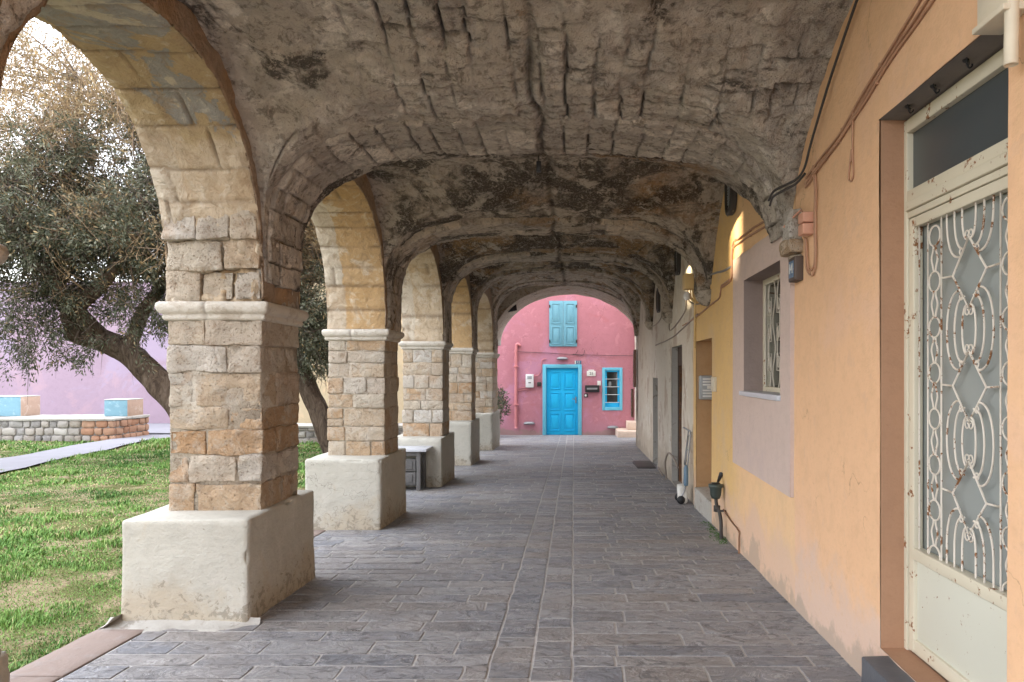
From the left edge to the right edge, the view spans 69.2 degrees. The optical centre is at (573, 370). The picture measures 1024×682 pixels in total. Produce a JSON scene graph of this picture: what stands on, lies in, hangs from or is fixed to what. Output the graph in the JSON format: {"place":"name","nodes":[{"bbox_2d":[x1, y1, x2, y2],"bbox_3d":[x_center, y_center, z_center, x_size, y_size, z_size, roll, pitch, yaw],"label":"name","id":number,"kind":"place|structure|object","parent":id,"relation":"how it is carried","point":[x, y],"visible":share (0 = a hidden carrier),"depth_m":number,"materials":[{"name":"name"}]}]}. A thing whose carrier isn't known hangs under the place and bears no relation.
{"place":"outdoors","nodes":[
{"label":"outdoors","id":0,"kind":"place"},
{"bbox_2d":[0,18,153,280],"label":"sky","id":1,"kind":"structure","parent":0,"point":[49,42],"materials":[{"name":"white"}]},
{"bbox_2d":[0,433,169,471],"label":"path","id":2,"kind":"structure","parent":0,"point":[15,462],"depth_m":15.89,"materials":[{"name":"concrete"}]},
{"bbox_2d":[0,436,322,672],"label":"ground","id":3,"kind":"structure","parent":0,"point":[117,487],"depth_m":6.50,"materials":[{"name":"green plant"}]},
{"bbox_2d":[0,414,149,440],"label":"wall","id":4,"kind":"structure","parent":3,"relation":"on","point":[86,427],"depth_m":19.02,"materials":[{"name":"grey stone"}]},
{"bbox_2d":[0,395,39,415],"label":"painted block","id":5,"kind":"structure","parent":4,"relation":"on","point":[13,405],"depth_m":19.75,"materials":[{"name":"blue paint"}]},
{"bbox_2d":[104,398,142,415],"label":"painted block","id":6,"kind":"structure","parent":4,"relation":"on","point":[124,407],"depth_m":19.75,"materials":[{"name":"blue paint"}]},
{"bbox_2d":[0,281,169,422],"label":"courtyard wall","id":7,"kind":"structure","parent":3,"relation":"on","point":[62,391],"depth_m":25.05,"materials":[{"name":"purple paint"}]},
{"bbox_2d":[0,17,310,416],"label":"olive tree","id":8,"kind":"object","parent":3,"relation":"on","point":[89,222],"visible":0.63,"depth_m":13.10,"materials":[{"name":"green plant"}]},
{"bbox_2d":[10,530,325,681],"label":"kerb","id":9,"kind":"structure","parent":3,"relation":"on","point":[64,661],"depth_m":4.09,"materials":[{"name":"stone"}]},
{"bbox_2d":[297,219,328,453],"bbox_3d":[-5.598,-1.821,15.606,4.056,7.656,4.341,0,0,29],"label":"olive tree","id":10,"kind":"object","parent":3,"relation":"on","point":[313,346],"visible":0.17,"depth_m":14.98,"materials":[{"name":"green plant"}]},
{"bbox_2d":[297,423,402,443],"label":"wall","id":11,"kind":"structure","parent":3,"relation":"on","point":[306,432],"depth_m":18.21,"materials":[{"name":"grey stone"}]},
{"bbox_2d":[297,283,403,422],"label":"courtyard wall","id":12,"kind":"structure","parent":3,"relation":"on","point":[304,416],"depth_m":25.20,"materials":[{"name":"beige paint"}]},
{"bbox_2d":[147,423,398,432],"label":"pavement","id":13,"kind":"structure","parent":0,"point":[159,427],"depth_m":22.95,"materials":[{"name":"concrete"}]},
{"bbox_2d":[56,435,888,681],"bbox_3d":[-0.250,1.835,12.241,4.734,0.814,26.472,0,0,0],"label":"paving","id":14,"kind":"structure","parent":0,"point":[720,581],"depth_m":5.19,"materials":[{"name":"stone"}]},
{"bbox_2d":[0,244,9,681],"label":"stone pier","id":15,"kind":"structure","parent":14,"relation":"on","point":[4,668],"depth_m":2.66,"materials":[{"name":"stone"}]},
{"bbox_2d":[100,301,314,633],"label":"stone pier","id":16,"kind":"structure","parent":14,"relation":"on","point":[223,539],"depth_m":4.96,"materials":[{"name":"stone"}]},
{"bbox_2d":[0,0,283,304],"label":"stone arch","id":17,"kind":"structure","parent":16,"relation":"on","point":[159,65],"depth_m":4.62,"materials":[{"name":"stone"}]},
{"bbox_2d":[283,174,387,328],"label":"stone arch","id":18,"kind":"structure","parent":16,"relation":"on","point":[344,218],"depth_m":8.01,"materials":[{"name":"stone"}]},
{"bbox_2d":[256,113,782,308],"bbox_3d":[-0.331,-1.169,5.305,3.959,1.457,0.749,0,0,0],"label":"vault rib","id":19,"kind":"object","parent":16,"relation":"on","point":[309,177],"visible":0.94,"depth_m":5.25,"materials":[{"name":"grey stone"}]},
{"bbox_2d":[0,0,853,283],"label":"groin vault","id":20,"kind":"object","parent":19,"relation":"on","point":[745,76],"visible":0.9,"depth_m":4.36,"materials":[{"name":"grey stone"}]},
{"bbox_2d":[291,139,769,291],"bbox_3d":[-0.251,-1.331,6.918,3.778,1.481,3.083,0,0,0],"label":"groin vault","id":21,"kind":"object","parent":19,"relation":"on","point":[418,193],"visible":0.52,"depth_m":7.57,"materials":[{"name":"stone"}]},
{"bbox_2d":[536,155,540,172],"bbox_3d":[-0.281,-1.692,5.900,0.038,0.215,0.060,0,0,0],"label":"hanging lamp","id":22,"kind":"object","parent":21,"relation":"hanging from","point":[538,166],"visible":0.98,"depth_m":5.87,"materials":[{"name":"black plastic"}]},
{"bbox_2d":[305,329,405,530],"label":"stone pier","id":23,"kind":"structure","parent":14,"relation":"on","point":[355,477],"depth_m":8.20,"materials":[{"name":"stone"}]},
{"bbox_2d":[386,215,696,331],"bbox_3d":[-0.306,-1.143,8.520,3.908,1.406,0.716,0,0,0],"label":"vault rib","id":24,"kind":"object","parent":23,"relation":"on","point":[414,246],"visible":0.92,"depth_m":8.36,"materials":[{"name":"stone"}]},
{"bbox_2d":[398,446,432,490],"bbox_3d":[-2.634,1.483,11.171,0.911,0.639,0.502,0,0,0],"label":"work table","id":25,"kind":"object","parent":14,"relation":"on","point":[415,472],"visible":0.44,"depth_m":10.99,"materials":[{"name":"stone"}]},
{"bbox_2d":[397,341,454,486],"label":"stone pier","id":26,"kind":"structure","parent":14,"relation":"on","point":[425,413],"depth_m":11.80,"materials":[{"name":"stone"}]},
{"bbox_2d":[401,244,443,340],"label":"stone arch","id":27,"kind":"structure","parent":26,"relation":"on","point":[422,308],"depth_m":11.67,"materials":[{"name":"stone"}]},
{"bbox_2d":[443,251,662,342],"bbox_3d":[-0.285,-1.250,12.125,3.962,1.619,0.727,0,0,0],"label":"vault rib","id":28,"kind":"object","parent":26,"relation":"on","point":[461,273],"visible":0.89,"depth_m":11.98,"materials":[{"name":"grey stone"}]},
{"bbox_2d":[469,261,654,321],"bbox_3d":[-0.213,-1.465,13.798,3.894,1.734,3.228,0,0,0],"label":"groin vault","id":29,"kind":"object","parent":28,"relation":"on","point":[644,284],"visible":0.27,"depth_m":14.80,"materials":[{"name":"grey stone"}]},
{"bbox_2d":[437,233,692,308],"bbox_3d":[-0.233,-1.381,10.320,3.837,1.570,3.481,0,0,0],"label":"groin vault","id":30,"kind":"object","parent":28,"relation":"on","point":[657,259],"visible":0.3,"depth_m":11.32,"materials":[{"name":"grey stone"}]},
{"bbox_2d":[449,348,479,465],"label":"stone pier","id":31,"kind":"structure","parent":14,"relation":"on","point":[464,425],"depth_m":15.15,"materials":[{"name":"stone"}]},
{"bbox_2d":[451,274,472,347],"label":"stone arch","id":32,"kind":"structure","parent":31,"relation":"on","point":[462,311],"depth_m":15.04,"materials":[{"name":"stone"}]},
{"bbox_2d":[472,268,645,348],"bbox_3d":[-0.261,-1.351,15.475,4.007,1.822,0.727,0,0,0],"label":"vault rib","id":33,"kind":"object","parent":31,"relation":"on","point":[485,286],"visible":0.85,"depth_m":15.33,"materials":[{"name":"grey stone"}]},
{"bbox_2d":[475,353,499,449],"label":"stone pier","id":34,"kind":"structure","parent":14,"relation":"on","point":[486,402],"depth_m":19.06,"materials":[{"name":"stone"}]},
{"bbox_2d":[478,287,497,352],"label":"stone arch","id":35,"kind":"structure","parent":34,"relation":"on","point":[485,327],"depth_m":18.89,"materials":[{"name":"stone"}]},
{"bbox_2d":[487,280,638,352],"bbox_3d":[-0.236,-1.472,19.510,4.082,2.063,1.002,0,0,0],"label":"vault rib","id":36,"kind":"object","parent":34,"relation":"on","point":[503,295],"visible":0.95,"depth_m":19.31,"materials":[{"name":"grey stone"}]},
{"bbox_2d":[490,275,640,331],"bbox_3d":[-0.188,-1.560,17.431,3.945,1.941,3.789,0,0,0],"label":"groin vault","id":37,"kind":"object","parent":36,"relation":"on","point":[631,296],"visible":0.3,"depth_m":18.62,"materials":[{"name":"stone"}]},
{"bbox_2d":[497,386,510,423],"bbox_3d":[-2.527,1.254,24.226,1.076,1.896,0.981,0,0,40],"label":"potted shrub","id":38,"kind":"object","parent":14,"relation":"on","point":[501,404],"visible":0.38,"depth_m":24.11,"materials":[{"name":"green plant"}]},
{"bbox_2d":[478,294,634,434],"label":"pink house","id":39,"kind":"structure","parent":14,"relation":"on","point":[556,402],"depth_m":25.40,"materials":[{"name":"paint"}]},
{"bbox_2d":[513,343,520,427],"bbox_3d":[-1.946,0.517,25.336,0.247,2.927,0.162,0,0,0],"label":"downpipe","id":40,"kind":"object","parent":39,"relation":"attached to","point":[517,345],"visible":1,"depth_m":25.29,"materials":[{"name":"pink metal"}]},
{"bbox_2d":[526,374,533,387],"bbox_3d":[-1.520,0.362,25.332,0.270,0.455,0.128,0,0,0],"label":"electricity meter","id":41,"kind":"object","parent":39,"relation":"attached to","point":[529,380],"visible":1,"depth_m":25.28,"materials":[{"name":"white plastic"}]},
{"bbox_2d":[543,364,581,434],"bbox_3d":[-0.408,1.008,25.432,1.345,2.427,0.137,0,0,0],"label":"door","id":42,"kind":"structure","parent":39,"relation":"in","point":[562,383],"depth_m":25.43,"materials":[{"name":"blue paint"}]},
{"bbox_2d":[517,350,629,355],"bbox_3d":[0.050,-0.598,25.370,4.000,0.210,0.016,0,0,0],"label":"facade cable","id":43,"kind":"object","parent":39,"relation":"attached to","point":[583,354],"visible":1,"depth_m":25.36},
{"bbox_2d":[587,370,595,375],"bbox_3d":[0.590,0.090,25.381,0.300,0.220,0.031,0,0,0],"label":"name plaque","id":44,"kind":"object","parent":39,"relation":"attached to","point":[591,372],"visible":1,"depth_m":25.37,"materials":[{"name":"white ceramic"}]},
{"bbox_2d":[585,385,598,391],"bbox_3d":[0.625,0.630,25.333,0.490,0.240,0.126,0,0,0],"label":"mailbox","id":45,"kind":"object","parent":39,"relation":"attached to","point":[591,388],"visible":1,"depth_m":25.28,"materials":[{"name":"black plastic"}]},
{"bbox_2d":[602,368,621,409],"bbox_3d":[1.317,0.640,25.453,0.695,1.470,0.155,0,0,0],"label":"window","id":46,"kind":"structure","parent":39,"relation":"in","point":[611,380],"depth_m":25.48,"materials":[{"name":"blue paint"}]},
{"bbox_2d":[634,336,635,420],"bbox_3d":[2.265,-0.351,25.145,0.379,5.507,0.499,0,0,0],"label":"pilaster","id":47,"kind":"object","parent":39,"relation":"attached to","point":[635,387],"visible":0.13,"depth_m":25.01,"materials":[{"name":"paint"}]},
{"bbox_2d":[615,420,635,437],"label":"stone steps","id":48,"kind":"structure","parent":14,"relation":"on","point":[629,430],"depth_m":24.35,"materials":[{"name":"beige stone"}]},
{"bbox_2d":[636,336,636,445],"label":"end wall","id":49,"kind":"structure","parent":14,"relation":"on","point":[636,390],"depth_m":20.07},
{"bbox_2d":[633,461,655,468],"bbox_3d":[1.400,1.902,14.775,0.362,0.058,1.151,0,0,0],"label":"door mat","id":50,"kind":"object","parent":14,"relation":"on","point":[643,464],"depth_m":14.62,"materials":[{"name":"brown fabric"}]},
{"bbox_2d":[637,256,704,504],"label":"white house","id":51,"kind":"structure","parent":14,"relation":"on","point":[664,393],"depth_m":12.50,"materials":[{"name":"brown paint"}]},
{"bbox_2d":[631,389,633,416],"bbox_3d":[1.560,0.875,19.820,0.053,0.750,0.400,0,0,0],"label":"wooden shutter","id":52,"kind":"object","parent":51,"relation":"attached to","point":[632,402],"visible":1,"depth_m":19.62,"materials":[{"name":"wood"}]},
{"bbox_2d":[633,350,635,386],"bbox_3d":[1.619,-0.050,19.820,0.053,1.000,0.400,0,0,0],"label":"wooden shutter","id":53,"kind":"object","parent":51,"relation":"attached to","point":[634,368],"visible":1,"depth_m":19.62,"materials":[{"name":"brown wood"}]},
{"bbox_2d":[644,303,652,329],"bbox_3d":[1.560,-1.154,15.425,0.184,0.649,0.360,0,0,0],"label":"corbel","id":54,"kind":"object","parent":51,"relation":"attached to","point":[648,323],"visible":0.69,"depth_m":15.32,"materials":[{"name":"grey stone"}]},
{"bbox_2d":[656,288,660,312],"bbox_3d":[1.601,-1.320,13.900,0.090,0.470,0.340,0,0,0],"label":"oval vent","id":55,"kind":"object","parent":51,"relation":"attached to","point":[658,304],"visible":0.81,"depth_m":13.78,"materials":[{"name":"metal"}]},
{"bbox_2d":[661,286,672,323],"bbox_3d":[1.513,-1.090,12.075,0.185,0.661,0.360,0,0,0],"label":"corbel","id":56,"kind":"object","parent":51,"relation":"attached to","point":[666,312],"visible":0.59,"depth_m":11.96,"materials":[{"name":"grey stone"}]},
{"bbox_2d":[657,452,678,478],"bbox_3d":[1.531,1.595,12.451,0.110,0.635,2.916,0,0,1],"label":"wall cable","id":57,"kind":"object","parent":51,"relation":"attached to","point":[673,458],"depth_m":12.04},
{"bbox_2d":[652,300,699,345],"bbox_3d":[1.586,-0.808,12.625,0.020,0.639,7.752,0,0,1],"label":"wall cable","id":58,"kind":"object","parent":51,"relation":"attached to","point":[678,321],"depth_m":10.89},
{"bbox_2d":[674,251,680,275],"bbox_3d":[1.561,-1.660,11.050,0.090,0.470,0.340,0,0,0],"label":"oval vent","id":59,"kind":"object","parent":51,"relation":"attached to","point":[677,262],"visible":0.77,"depth_m":10.93,"materials":[{"name":"metal"}]},
{"bbox_2d":[678,347,681,482],"bbox_3d":[1.731,0.713,11.400,0.080,2.175,1.300,0,0,0],"label":"lattice door","id":60,"kind":"structure","parent":51,"relation":"in","point":[679,348],"depth_m":11.93,"materials":[{"name":"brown wood"}]},
{"bbox_2d":[677,484,687,503],"bbox_3d":[1.423,1.624,9.733,0.138,0.253,0.150,0,0,0],"label":"plastic sack","id":61,"kind":"object","parent":14,"relation":"on","point":[680,488],"visible":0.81,"depth_m":9.67,"materials":[{"name":"white plastic"}]},
{"bbox_2d":[675,427,691,503],"bbox_3d":[1.439,1.248,9.762,0.194,0.998,0.245,0,0,0],"label":"hand trolley","id":62,"kind":"object","parent":14,"relation":"on","point":[680,499],"visible":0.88,"depth_m":9.65,"materials":[{"name":"grey metal"}]},
{"bbox_2d":[684,465,687,485],"bbox_3d":[1.458,1.365,9.620,0.062,0.270,0.062,0,0,0],"label":"gas canister","id":63,"kind":"object","parent":62,"relation":"attached to","point":[685,475],"visible":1,"depth_m":9.59,"materials":[{"name":"blue metal"}]},
{"bbox_2d":[698,521,726,543],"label":"weeds","id":64,"kind":"object","parent":14,"relation":"on","point":[715,532],"visible":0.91,"depth_m":7.60,"materials":[{"name":"green plant"}]},
{"bbox_2d":[693,193,794,607],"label":"ochre house","id":65,"kind":"structure","parent":14,"relation":"on","point":[744,420],"depth_m":6.46,"materials":[{"name":"paint"}]},
{"bbox_2d":[682,273,695,347],"bbox_3d":[1.466,-0.745,9.330,0.170,0.930,0.220,0,0,0],"label":"wall lamp","id":66,"kind":"object","parent":65,"relation":"attached to","point":[687,281],"visible":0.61,"depth_m":9.29,"materials":[{"name":"metal"}]},
{"bbox_2d":[683,291,689,299],"bbox_3d":[1.421,-0.935,9.300,0.090,0.110,0.088,0,0,0],"label":"bulkhead lamp","id":67,"kind":"object","parent":66,"relation":"attached to","point":[686,296],"visible":1,"depth_m":9.27,"materials":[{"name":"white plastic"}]},
{"bbox_2d":[694,257,710,305],"bbox_3d":[1.464,-1.034,8.470,0.187,0.609,0.360,0,0,0],"label":"corbel","id":68,"kind":"object","parent":65,"relation":"attached to","point":[702,292],"visible":0.64,"depth_m":8.36,"materials":[{"name":"grey stone"}]},
{"bbox_2d":[699,375,711,399],"bbox_3d":[1.758,0.217,9.339,0.350,0.305,0.113,0,0,0],"label":"letterbox","id":69,"kind":"object","parent":65,"relation":"attached to","point":[705,392],"visible":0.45,"depth_m":9.30,"materials":[{"name":"grey metal"}]},
{"bbox_2d":[711,377,716,391],"bbox_3d":[1.512,0.150,8.015,0.042,0.160,0.170,0,0,0],"label":"door intercom","id":70,"kind":"object","parent":65,"relation":"attached to","point":[713,384],"depth_m":7.93,"materials":[{"name":"beige plastic"}]},
{"bbox_2d":[708,472,725,538],"bbox_3d":[1.450,1.373,7.486,0.172,0.656,0.269,0,0,0],"label":"water meter","id":71,"kind":"object","parent":65,"relation":"attached to","point":[715,490],"visible":1,"depth_m":7.45,"materials":[{"name":"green metal"}]},
{"bbox_2d":[710,266,730,275],"bbox_3d":[1.516,-1.029,7.675,0.022,0.096,1.251,0,0,1],"label":"wall conduit","id":72,"kind":"object","parent":65,"relation":"attached to","point":[724,270],"depth_m":7.58,"materials":[{"name":"grey metal"}]},
{"bbox_2d":[682,221,764,325],"bbox_3d":[1.526,-0.931,7.925,0.028,0.593,5.351,0,0,1],"label":"wall cable","id":73,"kind":"object","parent":65,"relation":"attached to","point":[735,245],"depth_m":7.03,"materials":[{"name":"brown plastic"}]},
{"bbox_2d":[724,184,736,216],"bbox_3d":[1.505,-1.720,7.050,0.090,0.470,0.340,0,0,0],"label":"oval vent","id":74,"kind":"object","parent":65,"relation":"attached to","point":[730,198],"visible":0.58,"depth_m":6.99,"materials":[{"name":"metal"}]},
{"bbox_2d":[723,509,739,553],"bbox_3d":[1.500,1.529,7.066,0.016,0.269,0.770,0,0,1],"label":"copper pipe","id":75,"kind":"object","parent":65,"relation":"attached to","point":[734,525],"visible":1,"depth_m":6.70,"materials":[{"name":"brown metal"}]},
{"bbox_2d":[739,273,780,400],"bbox_3d":[1.580,-0.283,5.860,0.278,1.004,1.221,0,0,0],"label":"window","id":76,"kind":"structure","parent":65,"relation":"in","point":[771,285],"depth_m":6.24,"materials":[{"name":"beige metal"}]},
{"bbox_2d":[861,656,914,681],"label":"door step","id":77,"kind":"object","parent":14,"relation":"on","point":[881,669],"depth_m":3.34,"materials":[{"name":"stone"}]},
{"bbox_2d":[795,0,1023,681],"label":"peach house","id":78,"kind":"structure","parent":14,"relation":"on","point":[909,419],"depth_m":3.44,"materials":[{"name":"paint"}]},
{"bbox_2d":[779,208,803,259],"bbox_3d":[1.454,-0.898,4.905,0.149,0.335,0.213,0,0,0],"label":"corbel","id":79,"kind":"object","parent":78,"relation":"attached to","point":[791,244],"visible":0.76,"depth_m":4.84,"materials":[{"name":"stone"}]},
{"bbox_2d":[788,256,802,282],"bbox_3d":[1.462,-0.665,4.875,0.073,0.160,0.150,0,0,0],"label":"wall lamp","id":80,"kind":"object","parent":78,"relation":"attached to","point":[795,269],"visible":1,"depth_m":4.80,"materials":[{"name":"grey plastic"}]},
{"bbox_2d":[783,209,813,236],"bbox_3d":[1.446,-0.941,4.764,0.076,0.191,0.380,0,0,-3],"label":"junction box","id":81,"kind":"object","parent":78,"relation":"attached to","point":[805,223],"visible":0.92,"depth_m":4.58,"materials":[{"name":"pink plastic"}]},
{"bbox_2d":[804,167,816,275],"bbox_3d":[1.474,-0.913,4.607,0.010,0.660,0.238,0,0,1],"label":"wall cable","id":82,"kind":"object","parent":78,"relation":"attached to","point":[807,267],"depth_m":4.52,"materials":[{"name":"orange plastic"}]},
{"bbox_2d":[768,0,857,205],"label":"dark cable","id":83,"kind":"object","parent":78,"relation":"attached to","point":[798,178],"visible":1,"depth_m":4.40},
{"bbox_2d":[804,0,934,187],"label":"wall cable","id":84,"kind":"object","parent":78,"relation":"attached to","point":[874,83],"depth_m":3.56,"materials":[{"name":"brown plastic"}]},
{"bbox_2d":[848,112,853,181],"bbox_3d":[1.464,-1.178,3.908,0.010,0.365,0.077,0,0,0],"label":"hanging wire","id":85,"kind":"object","parent":84,"relation":"hanging from","point":[851,158],"visible":1,"depth_m":3.88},
{"bbox_2d":[904,104,913,113],"bbox_3d":[1.521,-1.186,3.362,0.083,0.034,0.029,0,0,-44],"label":"iron hook","id":86,"kind":"object","parent":78,"relation":"attached to","point":[907,107],"visible":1,"depth_m":3.36,"materials":[{"name":"black metal"}]},
{"bbox_2d":[930,84,939,93],"bbox_3d":[1.521,-1.186,3.122,0.083,0.034,0.029,0,0,-44],"label":"iron hook","id":87,"kind":"object","parent":78,"relation":"attached to","point":[933,87],"visible":1,"depth_m":3.12,"materials":[{"name":"black metal"}]},
{"bbox_2d":[904,48,1007,681],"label":"door","id":88,"kind":"structure","parent":78,"relation":"in","point":[956,146],"depth_m":3.12,"materials":[{"name":"beige metal"}]},
{"bbox_2d":[962,57,972,68],"bbox_3d":[1.521,-1.186,2.862,0.083,0.034,0.029,0,0,-44],"label":"iron hook","id":89,"kind":"object","parent":78,"relation":"attached to","point":[966,61],"visible":1,"depth_m":2.86,"materials":[{"name":"black metal"}]},
{"bbox_2d":[972,0,1023,34],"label":"cable box","id":90,"kind":"object","parent":78,"relation":"attached to","point":[990,17],"visible":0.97,"depth_m":2.47,"materials":[{"name":"beige plastic"}]},
{"bbox_2d":[1003,0,1019,67],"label":"drain pipe","id":91,"kind":"object","parent":78,"relation":"attached to","point":[1011,40],"visible":1,"depth_m":2.37,"materials":[{"name":"beige plastic"}]},
{"bbox_3d":[1.140,-4.175,9.850,7.720,2.450,24.900,0,0,0],"label":"upper storey","id":92,"kind":"object","parent":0,"visible":0},
{"bbox_2d":[498,285,632,340],"bbox_3d":[-0.133,-1.875,21.125,4.243,2.277,2.350,0,0,0],"label":"barrel vault","id":93,"kind":"object","parent":92,"relation":"attached to","point":[520,299],"visible":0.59,"depth_m":20.69,"materials":[{"name":"grey stone"}]},
{"bbox_2d":[508,305,516,311],"bbox_3d":[-1.757,-1.903,20.622,0.402,0.606,0.257,0,0,14],"label":"floodlight","id":94,"kind":"object","parent":93,"relation":"attached to","point":[514,308],"visible":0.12,"depth_m":20.50,"materials":[{"name":"black plastic"}]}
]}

